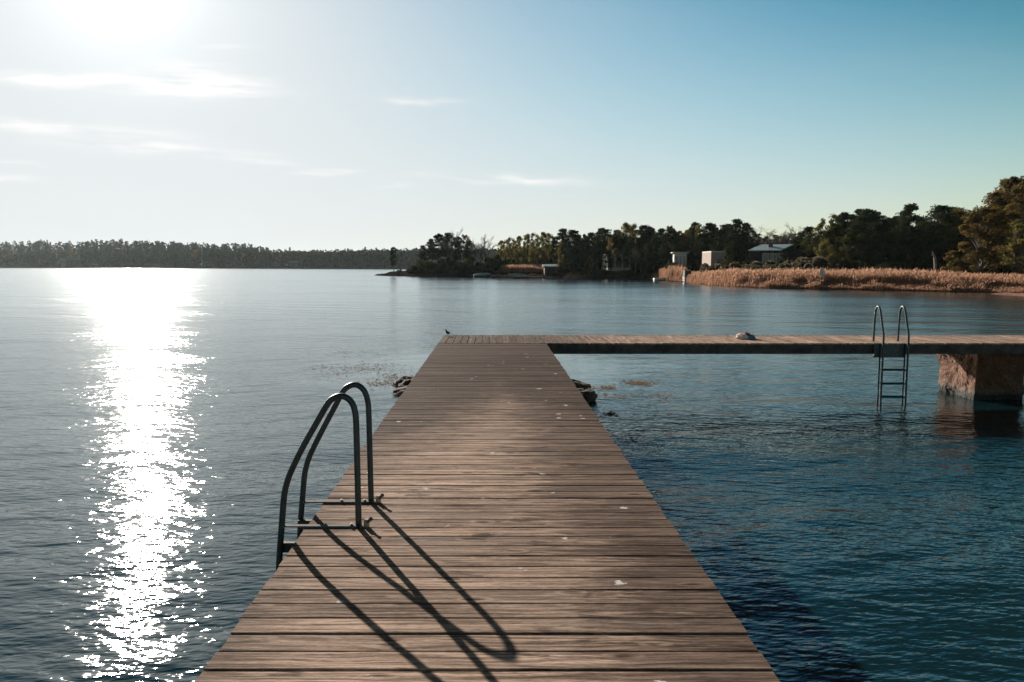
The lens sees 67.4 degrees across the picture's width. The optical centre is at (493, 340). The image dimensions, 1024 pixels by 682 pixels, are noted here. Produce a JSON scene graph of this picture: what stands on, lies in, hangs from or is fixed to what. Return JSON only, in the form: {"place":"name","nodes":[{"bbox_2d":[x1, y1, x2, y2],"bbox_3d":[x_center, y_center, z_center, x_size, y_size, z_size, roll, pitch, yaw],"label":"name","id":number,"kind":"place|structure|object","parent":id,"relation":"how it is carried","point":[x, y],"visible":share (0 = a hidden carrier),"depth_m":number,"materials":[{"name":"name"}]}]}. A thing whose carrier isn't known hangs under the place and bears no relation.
{"place":"outdoors","nodes":[
{"label":"outdoors","id":0,"kind":"place"},
{"bbox_2d":[0,248,409,268],"bbox_3d":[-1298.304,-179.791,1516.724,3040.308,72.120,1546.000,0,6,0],"label":"hills","id":1,"kind":"structure","parent":0,"point":[89,265],"depth_m":1235.72,"materials":[{"name":"plant"}]},
{"bbox_2d":[66,256,80,266],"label":"house","id":2,"kind":"structure","parent":1,"relation":"on","point":[73,261],"depth_m":1394.53,"materials":[{"name":"metal"}]},
{"bbox_2d":[0,238,593,267],"bbox_3d":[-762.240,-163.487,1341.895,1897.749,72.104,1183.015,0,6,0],"label":"wood","id":3,"kind":"object","parent":1,"relation":"on","point":[173,254],"visible":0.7,"depth_m":1202.44,"materials":[{"name":"green plant"}]},
{"bbox_2d":[0,268,1023,681],"bbox_3d":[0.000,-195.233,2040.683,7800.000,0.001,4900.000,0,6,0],"label":"water","id":4,"kind":"structure","parent":0,"point":[830,516],"depth_m":12.10,"materials":[{"name":"teal liquid"}]},
{"bbox_2d":[393,375,413,386],"bbox_3d":[-1.919,1.084,18.692,0.912,0.484,1.083,-2,6,-23],"label":"boulder","id":5,"kind":"object","parent":4,"relation":"in","point":[402,381],"visible":0.31,"depth_m":18.54,"materials":[{"name":"stone"}]},
{"bbox_2d":[295,349,672,445],"bbox_3d":[-0.896,0.904,20.288,6.456,0.011,16.260,-5,8,-43],"label":"floating weed","id":6,"kind":"object","parent":4,"relation":"on","point":[632,384],"visible":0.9,"depth_m":18.85,"materials":[{"name":"plant"}]},
{"bbox_2d":[571,379,590,387],"bbox_3d":[1.541,1.095,18.383,1.926,0.456,1.148,-1,6,-6],"label":"boulder","id":7,"kind":"object","parent":4,"relation":"in","point":[579,384],"visible":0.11,"depth_m":18.29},
{"bbox_2d":[578,388,597,403],"bbox_3d":[1.779,1.297,16.523,0.909,0.572,1.086,4,7,38],"label":"boulder","id":8,"kind":"object","parent":4,"relation":"in","point":[590,396],"visible":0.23,"depth_m":16.27,"materials":[{"name":"stone"}]},
{"bbox_2d":[195,335,1023,681],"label":"wooden pier","id":9,"kind":"structure","parent":4,"relation":"in","point":[521,529],"depth_m":4.35,"materials":[{"name":"brown wood"}]},
{"bbox_2d":[276,382,383,569],"bbox_3d":[-1.056,1.714,5.030,0.639,2.856,0.551,0,6,0],"label":"swimming ladder","id":10,"kind":"object","parent":9,"relation":"attached to","point":[300,526],"visible":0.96,"depth_m":4.73,"materials":[{"name":"grey metal"}]},
{"bbox_2d":[871,306,909,403],"bbox_3d":[8.310,0.679,16.226,0.661,2.852,0.491,0,6,0],"label":"swimming ladder","id":11,"kind":"object","parent":9,"relation":"attached to","point":[882,351],"visible":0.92,"depth_m":16.08,"materials":[{"name":"grey metal"}]},
{"bbox_2d":[685,266,1023,292],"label":"reed bed","id":12,"kind":"object","parent":4,"relation":"in","point":[872,278],"visible":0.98,"depth_m":95.67,"materials":[{"name":"plant"}]},
{"bbox_2d":[0,0,1023,251],"label":"sky","id":13,"kind":"structure","parent":0,"point":[301,125],"materials":[{"name":"blue"}]},
{"bbox_2d":[376,258,995,292],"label":"shore","id":14,"kind":"structure","parent":0,"point":[582,273],"depth_m":179.90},
{"bbox_2d":[389,247,398,271],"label":"pine tree","id":15,"kind":"object","parent":14,"relation":"on","point":[391,258],"visible":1,"depth_m":233.16,"materials":[{"name":"green plant"}]},
{"bbox_2d":[416,245,430,263],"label":"pine tree","id":16,"kind":"object","parent":14,"relation":"on","point":[423,257],"visible":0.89,"depth_m":228.93,"materials":[{"name":"green plant"}]},
{"bbox_2d":[423,261,437,272],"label":"bush","id":17,"kind":"object","parent":14,"relation":"on","point":[429,266],"visible":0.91,"depth_m":222.24,"materials":[{"name":"green plant"}]},
{"bbox_2d":[425,239,437,260],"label":"pine tree","id":18,"kind":"object","parent":14,"relation":"on","point":[430,246],"visible":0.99,"depth_m":229.38,"materials":[{"name":"green plant"}]},
{"bbox_2d":[430,233,446,259],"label":"pine tree","id":19,"kind":"object","parent":14,"relation":"on","point":[438,236],"visible":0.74,"depth_m":229.72,"materials":[{"name":"green plant"}]},
{"bbox_2d":[437,232,456,263],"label":"pine tree","id":20,"kind":"object","parent":14,"relation":"on","point":[444,251],"visible":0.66,"depth_m":228.07,"materials":[{"name":"green plant"}]},
{"bbox_2d":[438,229,462,260],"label":"bare tree","id":21,"kind":"object","parent":14,"relation":"on","point":[451,245],"visible":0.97,"depth_m":223.34,"materials":[{"name":"plant"}]},
{"bbox_2d":[449,236,463,262],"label":"pine tree","id":22,"kind":"object","parent":14,"relation":"on","point":[457,257],"visible":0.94,"depth_m":223.83,"materials":[{"name":"green plant"}]},
{"bbox_2d":[448,260,466,272],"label":"bush","id":23,"kind":"object","parent":14,"relation":"on","point":[453,265],"visible":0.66,"depth_m":214.72,"materials":[{"name":"green plant"}]},
{"bbox_2d":[462,240,476,263],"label":"pine tree","id":24,"kind":"object","parent":14,"relation":"on","point":[468,254],"visible":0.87,"depth_m":217.95,"materials":[{"name":"green plant"}]},
{"bbox_2d":[484,254,499,272],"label":"bush","id":25,"kind":"object","parent":14,"relation":"on","point":[487,267],"visible":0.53,"depth_m":206.91,"materials":[{"name":"green plant"}]},
{"bbox_2d":[491,257,502,271],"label":"bush","id":26,"kind":"object","parent":14,"relation":"on","point":[496,262],"visible":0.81,"depth_m":204.41,"materials":[{"name":"green plant"}]},
{"bbox_2d":[495,240,507,259],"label":"leafy tree","id":27,"kind":"object","parent":14,"relation":"on","point":[501,249],"visible":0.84,"depth_m":212.60,"materials":[{"name":"green plant"}]},
{"bbox_2d":[504,236,519,259],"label":"leafy tree","id":28,"kind":"object","parent":14,"relation":"on","point":[510,246],"visible":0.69,"depth_m":211.65,"materials":[{"name":"green plant"}]},
{"bbox_2d":[510,243,520,264],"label":"leafy tree","id":29,"kind":"object","parent":14,"relation":"on","point":[516,251],"visible":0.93,"depth_m":202.62,"materials":[{"name":"green plant"}]},
{"bbox_2d":[500,263,543,272],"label":"reed bed","id":30,"kind":"object","parent":14,"relation":"on","point":[515,268],"visible":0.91,"depth_m":194.57,"materials":[{"name":"plant"}]},
{"bbox_2d":[521,233,534,258],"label":"leafy tree","id":31,"kind":"object","parent":14,"relation":"on","point":[527,238],"visible":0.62,"depth_m":208.84,"materials":[{"name":"green plant"}]},
{"bbox_2d":[526,242,536,263],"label":"leafy tree","id":32,"kind":"object","parent":14,"relation":"on","point":[532,248],"visible":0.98,"depth_m":199.86,"materials":[{"name":"green plant"}]},
{"bbox_2d":[528,232,541,260],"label":"leafy tree","id":33,"kind":"object","parent":14,"relation":"on","point":[537,238],"visible":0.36,"depth_m":212.22,"materials":[{"name":"green plant"}]},
{"bbox_2d":[535,232,550,259],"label":"leafy tree","id":34,"kind":"object","parent":14,"relation":"on","point":[542,240],"visible":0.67,"depth_m":205.68,"materials":[{"name":"green plant"}]},
{"bbox_2d":[541,243,549,263],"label":"leafy tree","id":35,"kind":"object","parent":14,"relation":"on","point":[546,247],"visible":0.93,"depth_m":194.91,"materials":[{"name":"green plant"}]},
{"bbox_2d":[542,264,558,274],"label":"boathouse","id":36,"kind":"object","parent":14,"relation":"on","point":[549,268],"visible":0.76,"depth_m":183.88,"materials":[{"name":"metal"}]},
{"bbox_2d":[549,236,561,260],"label":"pine tree","id":37,"kind":"object","parent":14,"relation":"on","point":[554,245],"visible":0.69,"depth_m":198.11,"materials":[{"name":"green plant"}]},
{"bbox_2d":[555,228,571,270],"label":"pine tree","id":38,"kind":"object","parent":14,"relation":"on","point":[564,238],"visible":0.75,"depth_m":188.06,"materials":[{"name":"green plant"}]},
{"bbox_2d":[562,242,575,270],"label":"pine tree","id":39,"kind":"object","parent":14,"relation":"on","point":[568,264],"visible":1,"depth_m":182.67,"materials":[{"name":"green plant"}]},
{"bbox_2d":[566,229,581,269],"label":"pine tree","id":40,"kind":"object","parent":14,"relation":"on","point":[571,233],"visible":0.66,"depth_m":189.34,"materials":[{"name":"green plant"}]},
{"bbox_2d":[568,234,583,268],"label":"pine tree","id":41,"kind":"object","parent":14,"relation":"on","point":[577,260],"visible":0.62,"depth_m":190.12,"materials":[{"name":"green plant"}]},
{"bbox_2d":[584,232,601,261],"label":"pine tree","id":42,"kind":"object","parent":14,"relation":"on","point":[591,236],"visible":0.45,"depth_m":193.26,"materials":[{"name":"green plant"}]},
{"bbox_2d":[591,244,604,270],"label":"pine tree","id":43,"kind":"object","parent":14,"relation":"on","point":[598,260],"visible":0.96,"depth_m":181.24,"materials":[{"name":"green plant"}]},
{"bbox_2d":[594,229,617,253],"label":"pine tree","id":44,"kind":"object","parent":14,"relation":"on","point":[603,241],"visible":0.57,"depth_m":188.08,"materials":[{"name":"green plant"}]},
{"bbox_2d":[605,237,616,269],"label":"yellow leaved tree","id":45,"kind":"object","parent":14,"relation":"on","point":[611,244],"visible":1,"depth_m":178.43,"materials":[{"name":"green plant"}]},
{"bbox_2d":[601,254,629,270],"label":"house","id":46,"kind":"structure","parent":14,"relation":"on","point":[615,267],"depth_m":183.60,"materials":[{"name":"white paint"}]},
{"bbox_2d":[620,249,631,271],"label":"pine tree","id":47,"kind":"object","parent":14,"relation":"on","point":[625,261],"visible":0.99,"depth_m":177.59,"materials":[{"name":"green plant"}]},
{"bbox_2d":[617,222,635,253],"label":"leafy tree","id":48,"kind":"object","parent":14,"relation":"on","point":[625,227],"visible":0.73,"depth_m":188.49,"materials":[{"name":"green plant"}]},
{"bbox_2d":[626,237,636,270],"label":"pine tree","id":49,"kind":"object","parent":14,"relation":"on","point":[631,243],"visible":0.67,"depth_m":178.79,"materials":[{"name":"green plant"}]},
{"bbox_2d":[633,240,646,271],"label":"pine tree","id":50,"kind":"object","parent":14,"relation":"on","point":[641,243],"visible":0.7,"depth_m":176.94,"materials":[{"name":"green plant"}]},
{"bbox_2d":[635,224,654,254],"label":"pine tree","id":51,"kind":"object","parent":14,"relation":"on","point":[642,228],"visible":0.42,"depth_m":185.21,"materials":[{"name":"green plant"}]},
{"bbox_2d":[640,227,659,259],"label":"pine tree","id":52,"kind":"object","parent":14,"relation":"on","point":[650,231],"visible":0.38,"depth_m":184.05,"materials":[{"name":"green plant"}]},
{"bbox_2d":[652,228,668,252],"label":"pine tree","id":53,"kind":"object","parent":14,"relation":"on","point":[659,232],"visible":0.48,"depth_m":176.24,"materials":[{"name":"green plant"}]},
{"bbox_2d":[658,243,671,264],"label":"tree","id":54,"kind":"object","parent":14,"relation":"on","point":[666,255],"visible":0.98,"depth_m":166.09,"materials":[{"name":"green plant"}]},
{"bbox_2d":[657,229,682,258],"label":"pine tree","id":55,"kind":"object","parent":14,"relation":"on","point":[665,236],"visible":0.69,"depth_m":168.91,"materials":[{"name":"green plant"}]},
{"bbox_2d":[659,264,685,281],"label":"reed bed","id":56,"kind":"object","parent":14,"relation":"on","point":[675,272],"visible":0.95,"depth_m":149.75,"materials":[{"name":"plant"}]},
{"bbox_2d":[665,230,686,260],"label":"dark leafy tree","id":57,"kind":"object","parent":14,"relation":"on","point":[675,233],"visible":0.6,"depth_m":167.88,"materials":[{"name":"green plant"}]},
{"bbox_2d":[670,252,688,265],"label":"house","id":58,"kind":"structure","parent":14,"relation":"on","point":[680,258],"depth_m":158.75,"materials":[{"name":"white paint"}]},
{"bbox_2d":[672,230,690,265],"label":"rusty leaved tree","id":59,"kind":"object","parent":14,"relation":"on","point":[686,232],"visible":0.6,"depth_m":167.47,"materials":[{"name":"green plant"}]},
{"bbox_2d":[684,241,698,269],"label":"dark leafy tree","id":60,"kind":"object","parent":14,"relation":"on","point":[692,260],"visible":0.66,"depth_m":165.16,"materials":[{"name":"green plant"}]},
{"bbox_2d":[687,222,701,265],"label":"pine tree","id":61,"kind":"object","parent":14,"relation":"on","point":[692,231],"visible":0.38,"depth_m":170.90,"materials":[{"name":"green plant"}]},
{"bbox_2d":[691,233,710,265],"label":"pine tree","id":62,"kind":"object","parent":14,"relation":"on","point":[699,236],"visible":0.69,"depth_m":159.24,"materials":[{"name":"green plant"}]},
{"bbox_2d":[697,222,718,256],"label":"pine tree","id":63,"kind":"object","parent":14,"relation":"on","point":[707,229],"visible":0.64,"depth_m":158.26,"materials":[{"name":"green plant"}]},
{"bbox_2d":[709,231,724,250],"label":"pine tree","id":64,"kind":"object","parent":14,"relation":"on","point":[718,240],"visible":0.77,"depth_m":152.58,"materials":[{"name":"green plant"}]},
{"bbox_2d":[721,248,735,265],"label":"dark leafy tree","id":65,"kind":"object","parent":14,"relation":"on","point":[727,250],"visible":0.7,"depth_m":133.24,"materials":[{"name":"green plant"}]},
{"bbox_2d":[723,229,744,262],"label":"pine tree","id":66,"kind":"object","parent":14,"relation":"on","point":[732,235],"visible":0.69,"depth_m":147.01,"materials":[{"name":"green plant"}]},
{"bbox_2d":[721,218,749,260],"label":"pine tree","id":67,"kind":"object","parent":14,"relation":"on","point":[737,224],"visible":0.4,"depth_m":149.62,"materials":[{"name":"green plant"}]},
{"bbox_2d":[734,234,749,264],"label":"pine tree","id":68,"kind":"object","parent":14,"relation":"on","point":[745,252],"visible":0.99,"depth_m":146.78,"materials":[{"name":"green plant"}]},
{"bbox_2d":[739,222,759,263],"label":"pine tree","id":69,"kind":"object","parent":14,"relation":"on","point":[751,245],"visible":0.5,"depth_m":149.87,"materials":[{"name":"green plant"}]},
{"bbox_2d":[752,225,794,245],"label":"bare tree","id":70,"kind":"object","parent":14,"relation":"on","point":[770,234],"visible":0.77,"depth_m":154.73,"materials":[{"name":"plant"}]},
{"bbox_2d":[748,242,806,264],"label":"house","id":71,"kind":"structure","parent":14,"relation":"on","point":[764,253],"depth_m":131.24,"materials":[{"name":"metal"}]},
{"bbox_2d":[793,226,817,250],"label":"pine tree","id":72,"kind":"object","parent":14,"relation":"on","point":[807,231],"visible":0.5,"depth_m":140.06,"materials":[{"name":"green plant"}]},
{"bbox_2d":[800,237,813,252],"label":"dark leafy tree","id":73,"kind":"object","parent":14,"relation":"on","point":[805,242],"visible":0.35,"depth_m":134.08,"materials":[{"name":"green plant"}]},
{"bbox_2d":[805,237,822,258],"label":"dark leafy tree","id":74,"kind":"object","parent":14,"relation":"on","point":[810,253],"visible":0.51,"depth_m":127.92,"materials":[{"name":"green plant"}]},
{"bbox_2d":[795,256,841,269],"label":"brushwood bush","id":75,"kind":"object","parent":14,"relation":"on","point":[817,262],"visible":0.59,"depth_m":117.08,"materials":[{"name":"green plant"}]},
{"bbox_2d":[813,238,832,262],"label":"leafy tree","id":76,"kind":"object","parent":14,"relation":"on","point":[823,254],"visible":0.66,"depth_m":119.37,"materials":[{"name":"green plant"}]},
{"bbox_2d":[813,230,838,257],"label":"dark leafy tree","id":77,"kind":"object","parent":14,"relation":"on","point":[827,234],"visible":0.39,"depth_m":130.44,"materials":[{"name":"green plant"}]},
{"bbox_2d":[819,213,837,253],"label":"leafy tree","id":78,"kind":"object","parent":14,"relation":"on","point":[829,227],"visible":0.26,"depth_m":138.14,"materials":[{"name":"green plant"}]},
{"bbox_2d":[822,223,846,258],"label":"dark leafy tree","id":79,"kind":"object","parent":14,"relation":"on","point":[836,226],"visible":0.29,"depth_m":131.30,"materials":[{"name":"green plant"}]},
{"bbox_2d":[831,228,844,257],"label":"dark leafy tree","id":80,"kind":"object","parent":14,"relation":"on","point":[838,244],"visible":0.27,"depth_m":131.17,"materials":[{"name":"green plant"}]},
{"bbox_2d":[830,212,851,232],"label":"pine tree","id":81,"kind":"object","parent":14,"relation":"on","point":[841,218],"visible":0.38,"depth_m":132.70,"materials":[{"name":"green plant"}]},
{"bbox_2d":[830,258,866,269],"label":"bush","id":82,"kind":"object","parent":14,"relation":"on","point":[844,263],"visible":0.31,"depth_m":118.96,"materials":[{"name":"green plant"}]},
{"bbox_2d":[834,231,863,261],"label":"dark leafy tree","id":83,"kind":"object","parent":14,"relation":"on","point":[848,244],"visible":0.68,"depth_m":121.18,"materials":[{"name":"green plant"}]},
{"bbox_2d":[837,225,865,260],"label":"pine tree","id":84,"kind":"object","parent":14,"relation":"on","point":[856,227],"visible":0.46,"depth_m":122.45,"materials":[{"name":"green plant"}]},
{"bbox_2d":[849,257,880,270],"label":"bush","id":85,"kind":"object","parent":14,"relation":"on","point":[870,265],"visible":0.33,"depth_m":118.23,"materials":[{"name":"green plant"}]},
{"bbox_2d":[851,208,882,234],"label":"pine tree","id":86,"kind":"object","parent":14,"relation":"on","point":[862,220],"visible":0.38,"depth_m":128.37,"materials":[{"name":"green plant"}]},
{"bbox_2d":[869,211,889,236],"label":"pine tree","id":87,"kind":"object","parent":14,"relation":"on","point":[884,219],"visible":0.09,"depth_m":129.95,"materials":[{"name":"green plant"}]},
{"bbox_2d":[876,258,911,270],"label":"bush","id":88,"kind":"object","parent":14,"relation":"on","point":[891,261],"visible":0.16,"depth_m":116.44,"materials":[{"name":"green plant"}]},
{"bbox_2d":[895,203,929,258],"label":"pine tree","id":89,"kind":"object","parent":14,"relation":"on","point":[905,216],"visible":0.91,"depth_m":117.69,"materials":[{"name":"green plant"}]},
{"bbox_2d":[915,233,942,268],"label":"dark leafy tree","id":90,"kind":"object","parent":14,"relation":"on","point":[929,247],"visible":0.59,"depth_m":115.18,"materials":[{"name":"green plant"}]},
{"bbox_2d":[910,257,950,271],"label":"bush","id":91,"kind":"object","parent":14,"relation":"on","point":[925,263],"visible":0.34,"depth_m":111.94,"materials":[{"name":"green plant"}]},
{"bbox_2d":[917,204,961,254],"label":"pine tree","id":92,"kind":"object","parent":14,"relation":"on","point":[941,213],"visible":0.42,"depth_m":118.00,"materials":[{"name":"green plant"}]},
{"bbox_2d":[921,224,959,265],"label":"dark leafy tree","id":93,"kind":"object","parent":14,"relation":"on","point":[943,230],"visible":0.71,"depth_m":113.91,"materials":[{"name":"green plant"}]},
{"bbox_2d":[944,207,978,259],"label":"leafy tree","id":94,"kind":"object","parent":14,"relation":"on","point":[959,213],"visible":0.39,"depth_m":115.29,"materials":[{"name":"green plant"}]},
{"bbox_2d":[949,226,975,257],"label":"dark leafy tree","id":95,"kind":"object","parent":14,"relation":"on","point":[960,235],"visible":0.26,"depth_m":115.11,"materials":[{"name":"green plant"}]},
{"bbox_2d":[956,258,993,272],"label":"bush","id":96,"kind":"object","parent":14,"relation":"on","point":[970,264],"visible":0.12,"depth_m":110.37,"materials":[{"name":"green plant"}]},
{"bbox_2d":[940,205,1023,273],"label":"broad based tree","id":97,"kind":"object","parent":14,"relation":"on","point":[991,219],"visible":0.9,"depth_m":100.36,"materials":[{"name":"green plant"}]},
{"bbox_2d":[969,191,1009,260],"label":"rusty leaved tree","id":98,"kind":"object","parent":14,"relation":"on","point":[993,198],"visible":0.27,"depth_m":112.99,"materials":[{"name":"green plant"}]},
{"bbox_2d":[983,209,1010,272],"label":"rusty leaved tree","id":99,"kind":"object","parent":14,"relation":"on","point":[1003,213],"visible":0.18,"depth_m":106.17,"materials":[{"name":"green plant"}]},
{"bbox_2d":[979,183,1023,249],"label":"rusty leaved tree","id":100,"kind":"object","parent":14,"relation":"on","point":[1001,192],"visible":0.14,"depth_m":112.84,"materials":[{"name":"green plant"}]},
{"bbox_2d":[994,176,1023,248],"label":"rusty leaved tree","id":101,"kind":"object","parent":14,"relation":"on","point":[1016,191],"visible":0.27,"depth_m":110.91,"materials":[{"name":"green plant"}]},
{"bbox_2d":[996,196,1023,274],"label":"rusty leaved tree","id":102,"kind":"object","parent":14,"relation":"on","point":[1014,213],"visible":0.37,"depth_m":104.90,"materials":[{"name":"green plant"}]},
{"bbox_2d":[999,218,1023,274],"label":"leafy tree","id":103,"kind":"object","parent":14,"relation":"on","point":[1018,226],"visible":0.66,"depth_m":101.74,"materials":[{"name":"green plant"}]},
{"bbox_2d":[1009,238,1023,274],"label":"yellow leaved tree","id":104,"kind":"object","parent":14,"relation":"on","point":[1019,260],"visible":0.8,"depth_m":95.39,"materials":[{"name":"green plant"}]},
{"bbox_2d":[702,251,728,265],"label":"house","id":105,"kind":"structure","parent":0,"point":[709,258],"depth_m":139.16,"materials":[{"name":"white paint"}]},
{"bbox_2d":[735,332,755,338],"bbox_3d":[5.597,-0.121,17.011,0.442,0.152,0.297,0,6,0],"label":"towel heap","id":106,"kind":"object","parent":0,"point":[746,335],"visible":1,"depth_m":16.92,"materials":[{"name":"fabric"}]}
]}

